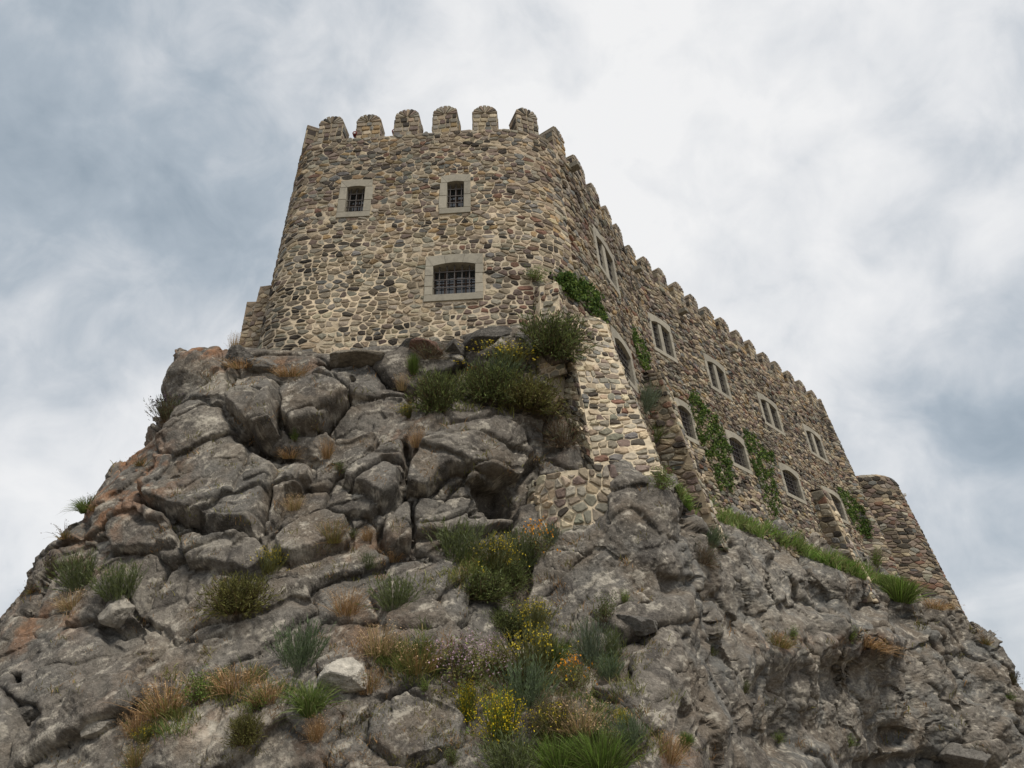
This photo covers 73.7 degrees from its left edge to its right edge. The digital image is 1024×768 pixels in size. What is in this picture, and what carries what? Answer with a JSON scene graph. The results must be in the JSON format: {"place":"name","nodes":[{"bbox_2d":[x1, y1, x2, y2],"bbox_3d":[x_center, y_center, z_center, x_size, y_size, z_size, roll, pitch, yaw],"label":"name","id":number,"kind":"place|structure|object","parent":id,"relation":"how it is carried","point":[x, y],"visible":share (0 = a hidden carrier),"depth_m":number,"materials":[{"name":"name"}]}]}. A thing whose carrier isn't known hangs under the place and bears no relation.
{"place":"outdoors","nodes":[
{"label":"outdoors","id":0,"kind":"place"},
{"bbox_2d":[350,665,389,694],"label":"dry grass","id":1,"kind":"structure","parent":0,"point":[371,688],"depth_m":11.51,"materials":[{"name":"brown plant"}]},
{"bbox_2d":[0,326,1023,767],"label":"crag","id":2,"kind":"structure","parent":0,"point":[838,682],"depth_m":15.97,"materials":[{"name":"grey stone"}]},
{"bbox_2d":[17,704,40,726],"bbox_3d":[-8.813,6.191,12.503,0.766,0.736,0.618,2,-27,-8],"label":"boulder","id":3,"kind":"object","parent":2,"relation":"on","point":[29,713],"visible":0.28,"depth_m":12.34,"materials":[{"name":"grey stone"}]},
{"bbox_2d":[37,588,86,614],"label":"dry grass","id":4,"kind":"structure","parent":2,"relation":"on","point":[71,604],"depth_m":14.65,"materials":[{"name":"brown plant"}]},
{"bbox_2d":[35,547,108,591],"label":"shrub","id":5,"kind":"object","parent":2,"relation":"on","point":[78,577],"visible":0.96,"depth_m":15.19,"materials":[{"name":"green plant"}]},
{"bbox_2d":[80,719,116,739],"bbox_3d":[-6.780,5.700,11.257,0.554,0.296,0.432,-22,-38,15],"label":"boulder","id":6,"kind":"object","parent":2,"relation":"on","point":[93,730],"visible":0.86,"depth_m":11.12,"materials":[{"name":"grey stone"}]},
{"bbox_2d":[80,557,151,601],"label":"shrub","id":7,"kind":"object","parent":2,"relation":"on","point":[118,587],"visible":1,"depth_m":14.06,"materials":[{"name":"green plant"}]},
{"bbox_2d":[97,598,134,627],"bbox_3d":[-8.044,4.658,13.884,0.552,0.596,0.560,-16,-30,27],"label":"boulder","id":8,"kind":"object","parent":2,"relation":"on","point":[115,614],"visible":0.95,"depth_m":13.71,"materials":[{"name":"grey stone"}]},
{"bbox_2d":[110,704,153,739],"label":"dry grass","id":9,"kind":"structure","parent":2,"relation":"on","point":[132,723],"depth_m":11.01,"materials":[{"name":"brown plant"}]},
{"bbox_2d":[114,738,151,767],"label":"dry grass","id":10,"kind":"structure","parent":2,"relation":"on","point":[131,761],"depth_m":10.50,"materials":[{"name":"brown plant"}]},
{"bbox_2d":[127,721,158,746],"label":"shrub","id":11,"kind":"object","parent":2,"relation":"on","point":[144,734],"visible":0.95,"depth_m":10.86,"materials":[{"name":"green plant"}]},
{"bbox_2d":[104,674,215,728],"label":"dry grass","id":12,"kind":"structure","parent":2,"relation":"on","point":[157,706],"depth_m":11.20,"materials":[{"name":"brown plant"}]},
{"bbox_2d":[143,391,184,423],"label":"shrub","id":13,"kind":"object","parent":2,"relation":"on","point":[162,409],"visible":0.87,"depth_m":19.10,"materials":[{"name":"green plant"}]},
{"bbox_2d":[173,662,221,710],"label":"shrub","id":14,"kind":"object","parent":2,"relation":"on","point":[199,693],"visible":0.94,"depth_m":11.37,"materials":[{"name":"green plant"}]},
{"bbox_2d":[177,661,290,699],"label":"dry grass","id":15,"kind":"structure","parent":2,"relation":"on","point":[231,683],"depth_m":11.53,"materials":[{"name":"brown plant"}]},
{"bbox_2d":[191,569,285,621],"bbox_3d":[-5.339,4.142,13.335,1.740,1.105,1.759,8,-28,-18],"label":"shrub","id":16,"kind":"object","parent":2,"relation":"on","point":[237,596],"visible":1,"depth_m":13.09,"materials":[{"name":"green plant"}]},
{"bbox_2d":[224,345,254,365],"bbox_3d":[-8.192,-0.714,20.899,0.912,0.819,0.982,-15,-29,24],"label":"boulder","id":17,"kind":"object","parent":2,"relation":"on","point":[235,352],"visible":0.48,"depth_m":20.58,"materials":[{"name":"grey stone"}]},
{"bbox_2d":[218,709,268,752],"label":"shrub","id":18,"kind":"object","parent":2,"relation":"on","point":[245,730],"visible":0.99,"depth_m":10.32,"materials":[{"name":"green plant"}]},
{"bbox_2d":[239,285,270,347],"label":"wall","id":19,"kind":"structure","parent":2,"relation":"on","point":[252,321],"depth_m":25.59,"materials":[{"name":"stone"}]},
{"bbox_2d":[245,358,278,372],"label":"boulder","id":20,"kind":"object","parent":2,"relation":"on","point":[261,366],"visible":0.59,"depth_m":20.13,"materials":[{"name":"grey stone"}]},
{"bbox_2d":[231,674,294,711],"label":"dry grass","id":21,"kind":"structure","parent":2,"relation":"on","point":[272,692],"depth_m":10.93,"materials":[{"name":"brown plant"}]},
{"bbox_2d":[242,543,288,574],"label":"shrub","id":22,"kind":"object","parent":2,"relation":"on","point":[273,564],"visible":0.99,"depth_m":14.39,"materials":[{"name":"green plant"}]},
{"bbox_2d":[265,363,318,376],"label":"dry grass","id":23,"kind":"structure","parent":2,"relation":"on","point":[293,372],"depth_m":19.97,"materials":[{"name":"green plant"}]},
{"bbox_2d":[262,615,335,672],"bbox_3d":[-3.765,4.632,12.236,1.238,0.955,1.526,3,-12,-30],"label":"shrub","id":24,"kind":"object","parent":2,"relation":"on","point":[301,651],"visible":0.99,"depth_m":12.13,"materials":[{"name":"green plant"}]},
{"bbox_2d":[270,678,352,725],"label":"grass tuft","id":25,"kind":"object","parent":2,"relation":"on","point":[307,707],"visible":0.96,"depth_m":10.80,"materials":[{"name":"green plant"}]},
{"bbox_2d":[296,710,339,743],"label":"dry grass","id":26,"kind":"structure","parent":2,"relation":"on","point":[317,732],"depth_m":10.47,"materials":[{"name":"brown plant"}]},
{"bbox_2d":[313,518,352,546],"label":"dry grass","id":27,"kind":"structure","parent":2,"relation":"on","point":[335,540],"depth_m":14.94,"materials":[{"name":"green plant"}]},
{"bbox_2d":[317,657,367,693],"bbox_3d":[-2.886,4.919,11.467,0.767,0.622,0.743,-12,-28,21],"label":"boulder","id":28,"kind":"object","parent":2,"relation":"on","point":[344,672],"visible":0.87,"depth_m":11.29,"materials":[{"name":"grey stone"}]},
{"bbox_2d":[309,584,375,616],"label":"dry grass","id":29,"kind":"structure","parent":2,"relation":"on","point":[346,610],"depth_m":13.26,"materials":[{"name":"brown plant"}]},
{"bbox_2d":[329,349,384,368],"bbox_3d":[-4.654,-0.714,20.615,1.764,0.536,1.329,-3,-14,0],"label":"boulder","id":30,"kind":"object","parent":2,"relation":"on","point":[358,358],"visible":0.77,"depth_m":20.22,"materials":[{"name":"grey stone"}]},
{"bbox_2d":[347,619,419,658],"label":"dry grass","id":31,"kind":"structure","parent":2,"relation":"on","point":[384,644],"depth_m":12.01,"materials":[{"name":"brown plant"}]},
{"bbox_2d":[357,571,429,610],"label":"shrub","id":32,"kind":"object","parent":2,"relation":"on","point":[400,593],"visible":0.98,"depth_m":12.99,"materials":[{"name":"green plant"}]},
{"bbox_2d":[122,354,697,767],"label":"undergrowth","id":33,"kind":"object","parent":2,"relation":"on","point":[180,713],"visible":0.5,"depth_m":11.69,"materials":[{"name":"green plant"}]},
{"bbox_2d":[383,637,460,676],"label":"dry grass","id":34,"kind":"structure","parent":2,"relation":"on","point":[432,666],"depth_m":11.66,"materials":[{"name":"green plant"}]},
{"bbox_2d":[404,336,456,360],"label":"dry bush","id":35,"kind":"object","parent":2,"relation":"on","point":[423,354],"visible":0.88,"depth_m":20.41,"materials":[{"name":"brown plant"}]},
{"bbox_2d":[400,366,468,415],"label":"shrub","id":36,"kind":"object","parent":2,"relation":"on","point":[443,397],"visible":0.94,"depth_m":18.57,"materials":[{"name":"green plant"}]},
{"bbox_2d":[421,514,499,560],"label":"shrub","id":37,"kind":"object","parent":2,"relation":"on","point":[456,546],"visible":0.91,"depth_m":15.23,"materials":[{"name":"green plant"}]},
{"bbox_2d":[419,628,514,698],"bbox_3d":[-0.830,4.813,11.981,2.187,1.037,1.978,-4,-13,27],"label":"shrub","id":38,"kind":"object","parent":2,"relation":"on","point":[473,660],"visible":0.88,"depth_m":11.77,"materials":[{"name":"green plant"}]},
{"bbox_2d":[450,676,485,723],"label":"shrub","id":39,"kind":"object","parent":2,"relation":"on","point":[467,702],"visible":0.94,"depth_m":11.29,"materials":[{"name":"green plant"}]},
{"bbox_2d":[447,564,527,606],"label":"shrub","id":40,"kind":"object","parent":2,"relation":"on","point":[488,587],"visible":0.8,"depth_m":14.07,"materials":[{"name":"green plant"}]},
{"bbox_2d":[462,326,515,351],"bbox_3d":[-0.666,-1.247,21.206,2.080,0.824,1.373,-19,-31,21],"label":"boulder","id":41,"kind":"object","parent":2,"relation":"on","point":[494,333],"visible":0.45,"depth_m":20.79,"materials":[{"name":"grey stone"}]},
{"bbox_2d":[456,354,529,405],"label":"shrub","id":42,"kind":"object","parent":2,"relation":"on","point":[483,386],"visible":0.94,"depth_m":19.00,"materials":[{"name":"green plant"}]},
{"bbox_2d":[456,684,534,742],"bbox_3d":[-0.167,5.173,10.663,1.224,0.853,1.112,-5,-12,30],"label":"shrub","id":43,"kind":"object","parent":2,"relation":"on","point":[495,723],"visible":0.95,"depth_m":10.62,"materials":[{"name":"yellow plant"}]},
{"bbox_2d":[453,338,540,367],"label":"shrub","id":44,"kind":"object","parent":2,"relation":"on","point":[515,351],"visible":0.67,"depth_m":19.97,"materials":[{"name":"green plant"}]},
{"bbox_2d":[472,631,521,679],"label":"shrub","id":45,"kind":"object","parent":2,"relation":"on","point":[493,661],"visible":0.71,"depth_m":12.18,"materials":[{"name":"green plant"}]},
{"bbox_2d":[468,530,536,572],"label":"shrub","id":46,"kind":"object","parent":2,"relation":"on","point":[498,550],"visible":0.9,"depth_m":15.02,"materials":[{"name":"green plant"}]},
{"bbox_2d":[19,366,988,767],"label":"sparse grass","id":47,"kind":"structure","parent":2,"relation":"on","point":[351,726],"depth_m":13.19,"materials":[{"name":"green plant"}]},
{"bbox_2d":[484,603,535,641],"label":"shrub","id":48,"kind":"object","parent":2,"relation":"on","point":[501,617],"visible":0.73,"depth_m":13.41,"materials":[{"name":"green plant"}]},
{"bbox_2d":[473,726,549,767],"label":"shrub","id":49,"kind":"object","parent":2,"relation":"on","point":[506,753],"visible":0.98,"depth_m":10.04,"materials":[{"name":"green plant"}]},
{"bbox_2d":[489,557,533,592],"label":"shrub","id":50,"kind":"object","parent":2,"relation":"on","point":[515,570],"visible":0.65,"depth_m":14.86,"materials":[{"name":"green plant"}]},
{"bbox_2d":[477,649,564,712],"bbox_3d":[0.262,4.879,11.270,1.217,0.925,1.500,9,-16,-38],"label":"shrub","id":51,"kind":"object","parent":2,"relation":"on","point":[531,683],"visible":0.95,"depth_m":11.18,"materials":[{"name":"green plant"}]},
{"bbox_2d":[497,522,550,570],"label":"shrub","id":52,"kind":"object","parent":2,"relation":"on","point":[528,553],"visible":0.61,"depth_m":15.63,"materials":[{"name":"green plant"}]},
{"bbox_2d":[494,369,577,418],"bbox_3d":[0.576,0.214,19.444,2.955,1.373,2.531,6,-9,39],"label":"shrub","id":53,"kind":"object","parent":2,"relation":"on","point":[532,397],"visible":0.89,"depth_m":19.07,"materials":[{"name":"green plant"}]},
{"bbox_2d":[491,618,580,680],"bbox_3d":[0.448,4.797,12.287,1.604,1.124,1.667,-6,-27,8],"label":"shrub","id":54,"kind":"object","parent":2,"relation":"on","point":[537,644],"visible":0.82,"depth_m":12.10,"materials":[{"name":"green plant"}]},
{"bbox_2d":[506,595,565,633],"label":"shrub","id":55,"kind":"object","parent":2,"relation":"on","point":[535,616],"visible":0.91,"depth_m":13.41,"materials":[{"name":"green plant"}]},
{"bbox_2d":[518,516,563,559],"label":"shrub","id":56,"kind":"object","parent":2,"relation":"on","point":[538,543],"visible":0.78,"depth_m":15.76,"materials":[{"name":"orange plant"}]},
{"bbox_2d":[532,281,567,378],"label":"wall pier","id":57,"kind":"structure","parent":2,"relation":"on","point":[549,296],"depth_m":22.02,"materials":[{"name":"stone"}]},
{"bbox_2d":[502,731,597,767],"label":"grass tuft","id":58,"kind":"object","parent":2,"relation":"on","point":[555,760],"visible":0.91,"depth_m":10.05,"materials":[{"name":"green plant"}]},
{"bbox_2d":[526,698,577,741],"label":"shrub","id":59,"kind":"object","parent":2,"relation":"on","point":[543,717],"visible":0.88,"depth_m":10.60,"materials":[{"name":"green plant"}]},
{"bbox_2d":[518,687,589,733],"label":"dry bush","id":60,"kind":"object","parent":2,"relation":"on","point":[558,705],"visible":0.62,"depth_m":10.82,"materials":[{"name":"brown plant"}]},
{"bbox_2d":[516,302,599,363],"bbox_3d":[1.429,-1.509,21.078,3.059,1.865,2.908,11,-1,-24],"label":"shrub","id":61,"kind":"object","parent":2,"relation":"on","point":[557,341],"visible":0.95,"depth_m":20.68,"materials":[{"name":"green plant"}]},
{"bbox_2d":[541,637,582,664],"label":"grass tuft","id":62,"kind":"object","parent":2,"relation":"on","point":[560,653],"visible":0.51,"depth_m":12.40,"materials":[{"name":"green plant"}]},
{"bbox_2d":[519,692,619,743],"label":"dry grass","id":63,"kind":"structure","parent":2,"relation":"on","point":[583,721],"depth_m":10.55,"materials":[{"name":"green plant"}]},
{"bbox_2d":[531,407,608,450],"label":"dry bush","id":64,"kind":"object","parent":2,"relation":"on","point":[570,441],"visible":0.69,"depth_m":19.21,"materials":[{"name":"brown plant"}]},
{"bbox_2d":[526,464,620,537],"bbox_3d":[1.610,3.530,16.811,3.360,3.007,1.587,-8,-27,12],"label":"bastion","id":65,"kind":"object","parent":2,"relation":"on","point":[571,499],"visible":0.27,"depth_m":16.70,"materials":[{"name":"stone"}]},
{"bbox_2d":[551,653,597,692],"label":"shrub","id":66,"kind":"object","parent":2,"relation":"on","point":[570,682],"visible":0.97,"depth_m":11.66,"materials":[{"name":"green plant"}]},
{"bbox_2d":[257,105,899,575],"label":"castle","id":67,"kind":"structure","parent":2,"relation":"on","point":[447,229],"depth_m":25.43,"materials":[{"name":"stone"}]},
{"bbox_2d":[336,179,373,218],"bbox_3d":[-5.670,-6.641,24.954,1.242,1.866,0.576,-2,-27,2],"label":"window","id":68,"kind":"structure","parent":67,"relation":"in","point":[355,196],"depth_m":24.92,"materials":[{"name":"stone"}]},
{"bbox_2d":[423,253,482,302],"bbox_3d":[-1.901,-3.319,23.050,2.020,1.957,0.965,-3,-29,3],"label":"window","id":69,"kind":"structure","parent":67,"relation":"in","point":[454,277],"depth_m":22.92,"materials":[{"name":"stone"}]},
{"bbox_2d":[438,174,470,214],"bbox_3d":[-2.035,-6.734,24.700,1.146,1.921,0.579,-3,-27,3],"label":"window","id":70,"kind":"structure","parent":67,"relation":"in","point":[455,196],"depth_m":24.69,"materials":[{"name":"stone"}]},
{"bbox_2d":[549,266,609,323],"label":"ivy","id":71,"kind":"object","parent":67,"relation":"attached to","point":[570,284],"visible":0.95,"depth_m":24.01,"materials":[{"name":"green plant"}]},
{"bbox_2d":[592,223,620,296],"bbox_3d":[3.779,-5.161,28.852,0.614,2.361,2.635,-14,-29,24],"label":"window","id":72,"kind":"structure","parent":67,"relation":"in","point":[606,263],"depth_m":28.90,"materials":[{"name":"stone"}]},
{"bbox_2d":[609,325,638,392],"bbox_3d":[4.195,-0.903,26.717,0.602,2.143,2.549,-14,-29,24],"label":"window","id":73,"kind":"structure","parent":67,"relation":"in","point":[623,351],"depth_m":27.21,"materials":[{"name":"stone"}]},
{"bbox_2d":[631,324,652,370],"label":"ivy","id":74,"kind":"object","parent":67,"relation":"attached to","point":[645,362],"visible":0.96,"depth_m":29.40,"materials":[{"name":"green plant"}]},
{"bbox_2d":[637,379,664,413],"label":"shrub","id":75,"kind":"object","parent":67,"relation":"attached to","point":[650,396],"visible":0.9,"depth_m":27.05,"materials":[{"name":"green plant"}]},
{"bbox_2d":[647,312,677,363],"bbox_3d":[7.227,-2.219,33.655,0.625,2.312,2.097,-25,-35,38],"label":"window","id":76,"kind":"structure","parent":67,"relation":"in","point":[662,337],"depth_m":33.71,"materials":[{"name":"stone"}]},
{"bbox_2d":[674,397,699,445],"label":"window","id":77,"kind":"structure","parent":67,"relation":"in","point":[687,417],"depth_m":32.17,"materials":[{"name":"stone"}]},
{"bbox_2d":[688,388,733,475],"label":"ivy","id":78,"kind":"object","parent":67,"relation":"attached to","point":[727,463],"visible":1,"depth_m":33.23,"materials":[{"name":"green plant"}]},
{"bbox_2d":[702,353,732,401],"bbox_3d":[11.028,-0.324,37.264,0.625,2.312,2.507,-23,-34,37],"label":"window","id":79,"kind":"structure","parent":67,"relation":"in","point":[716,372],"depth_m":37.32,"materials":[{"name":"stone"}]},
{"bbox_2d":[712,462,737,492],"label":"ivy","id":80,"kind":"object","parent":67,"relation":"attached to","point":[728,475],"visible":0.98,"depth_m":32.46,"materials":[{"name":"green plant"}]},
{"bbox_2d":[724,429,752,474],"bbox_3d":[11.546,3.570,35.375,0.615,2.145,2.288,-23,-34,37],"label":"window","id":81,"kind":"structure","parent":67,"relation":"in","point":[740,458],"depth_m":35.61,"materials":[{"name":"stone"}]},
{"bbox_2d":[742,427,776,480],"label":"ivy","id":82,"kind":"object","parent":67,"relation":"attached to","point":[764,456],"visible":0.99,"depth_m":36.90,"materials":[{"name":"green plant"}]},
{"bbox_2d":[759,477,782,518],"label":"ivy","id":83,"kind":"object","parent":67,"relation":"attached to","point":[773,482],"visible":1,"depth_m":35.99,"materials":[{"name":"green plant"}]},
{"bbox_2d":[756,391,785,436],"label":"window","id":84,"kind":"structure","parent":67,"relation":"in","point":[769,410],"depth_m":41.71,"materials":[{"name":"stone"}]},
{"bbox_2d":[777,462,806,504],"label":"window","id":85,"kind":"structure","parent":67,"relation":"in","point":[791,482],"depth_m":40.05,"materials":[{"name":"stone"}]},
{"bbox_2d":[801,423,828,464],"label":"window","id":86,"kind":"structure","parent":67,"relation":"in","point":[815,444],"depth_m":46.40,"materials":[{"name":"stone"}]},
{"bbox_2d":[820,485,849,525],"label":"window","id":87,"kind":"structure","parent":67,"relation":"in","point":[838,502],"depth_m":45.09,"materials":[{"name":"stone"}]},
{"bbox_2d":[836,487,874,538],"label":"ivy","id":88,"kind":"object","parent":67,"relation":"attached to","point":[851,512],"visible":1,"depth_m":46.31,"materials":[{"name":"green plant"}]},
{"bbox_2d":[564,616,620,667],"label":"shrub","id":89,"kind":"object","parent":2,"relation":"on","point":[589,645],"visible":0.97,"depth_m":12.39,"materials":[{"name":"green plant"}]},
{"bbox_2d":[584,586,621,622],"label":"shrub","id":90,"kind":"object","parent":2,"relation":"on","point":[602,610],"visible":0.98,"depth_m":13.27,"materials":[{"name":"green plant"}]},
{"bbox_2d":[546,722,663,767],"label":"grass tuft","id":91,"kind":"object","parent":2,"relation":"on","point":[608,756],"visible":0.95,"depth_m":9.92,"materials":[{"name":"green plant"}]},
{"bbox_2d":[589,648,626,681],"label":"shrub","id":92,"kind":"object","parent":2,"relation":"on","point":[610,668],"visible":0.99,"depth_m":11.98,"materials":[{"name":"green plant"}]},
{"bbox_2d":[596,621,628,657],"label":"shrub","id":93,"kind":"object","parent":2,"relation":"on","point":[615,647],"visible":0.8,"depth_m":12.56,"materials":[{"name":"green plant"}]},
{"bbox_2d":[563,315,665,478],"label":"buttress","id":94,"kind":"structure","parent":2,"relation":"on","point":[597,384],"depth_m":19.85,"materials":[{"name":"stone"}]},
{"bbox_2d":[605,709,648,749],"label":"shrub","id":95,"kind":"object","parent":2,"relation":"on","point":[633,735],"visible":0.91,"depth_m":10.26,"materials":[{"name":"green plant"}]},
{"bbox_2d":[615,614,657,636],"bbox_3d":[2.460,4.675,13.241,0.876,0.454,0.724,7,-28,-17],"label":"boulder","id":96,"kind":"object","parent":2,"relation":"on","point":[642,626],"visible":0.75,"depth_m":13.00,"materials":[{"name":"grey stone"}]},
{"bbox_2d":[644,462,676,489],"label":"shrub","id":97,"kind":"object","parent":2,"relation":"on","point":[661,482],"visible":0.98,"depth_m":16.50,"materials":[{"name":"green plant"}]},
{"bbox_2d":[651,729,692,766],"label":"dry grass","id":98,"kind":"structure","parent":2,"relation":"on","point":[671,758],"depth_m":10.20,"materials":[{"name":"brown plant"}]},
{"bbox_2d":[642,370,728,551],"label":"buttress","id":99,"kind":"structure","parent":2,"relation":"on","point":[678,454],"depth_m":26.74,"materials":[{"name":"stone"}]},
{"bbox_2d":[694,539,726,571],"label":"dry bush","id":100,"kind":"object","parent":2,"relation":"on","point":[710,558],"visible":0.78,"depth_m":21.37,"materials":[{"name":"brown plant"}]},
{"bbox_2d":[764,627,808,649],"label":"dry grass","id":101,"kind":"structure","parent":2,"relation":"on","point":[782,643],"depth_m":23.76,"materials":[{"name":"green plant"}]},
{"bbox_2d":[672,481,919,591],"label":"grass","id":102,"kind":"structure","parent":2,"relation":"on","point":[833,559],"depth_m":35.32,"materials":[{"name":"green plant"}]},
{"bbox_2d":[810,488,879,603],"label":"buttress","id":103,"kind":"structure","parent":2,"relation":"on","point":[835,533],"depth_m":39.97,"materials":[{"name":"stone"}]},
{"bbox_2d":[876,575,935,603],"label":"grass tuft","id":104,"kind":"object","parent":2,"relation":"on","point":[900,594],"visible":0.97,"depth_m":40.71,"materials":[{"name":"green plant"}]},
{"bbox_2d":[856,474,968,621],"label":"round tower","id":105,"kind":"structure","parent":2,"relation":"on","point":[911,550],"depth_m":46.61,"materials":[{"name":"stone"}]},
{"bbox_2d":[936,742,990,767],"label":"boulder","id":106,"kind":"object","parent":2,"relation":"on","point":[958,755],"visible":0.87,"depth_m":33.30,"materials":[{"name":"grey stone"}]},
{"bbox_2d":[0,0,1023,689],"label":"sky","id":107,"kind":"structure","parent":0,"point":[839,183],"materials":[{"name":"white"}]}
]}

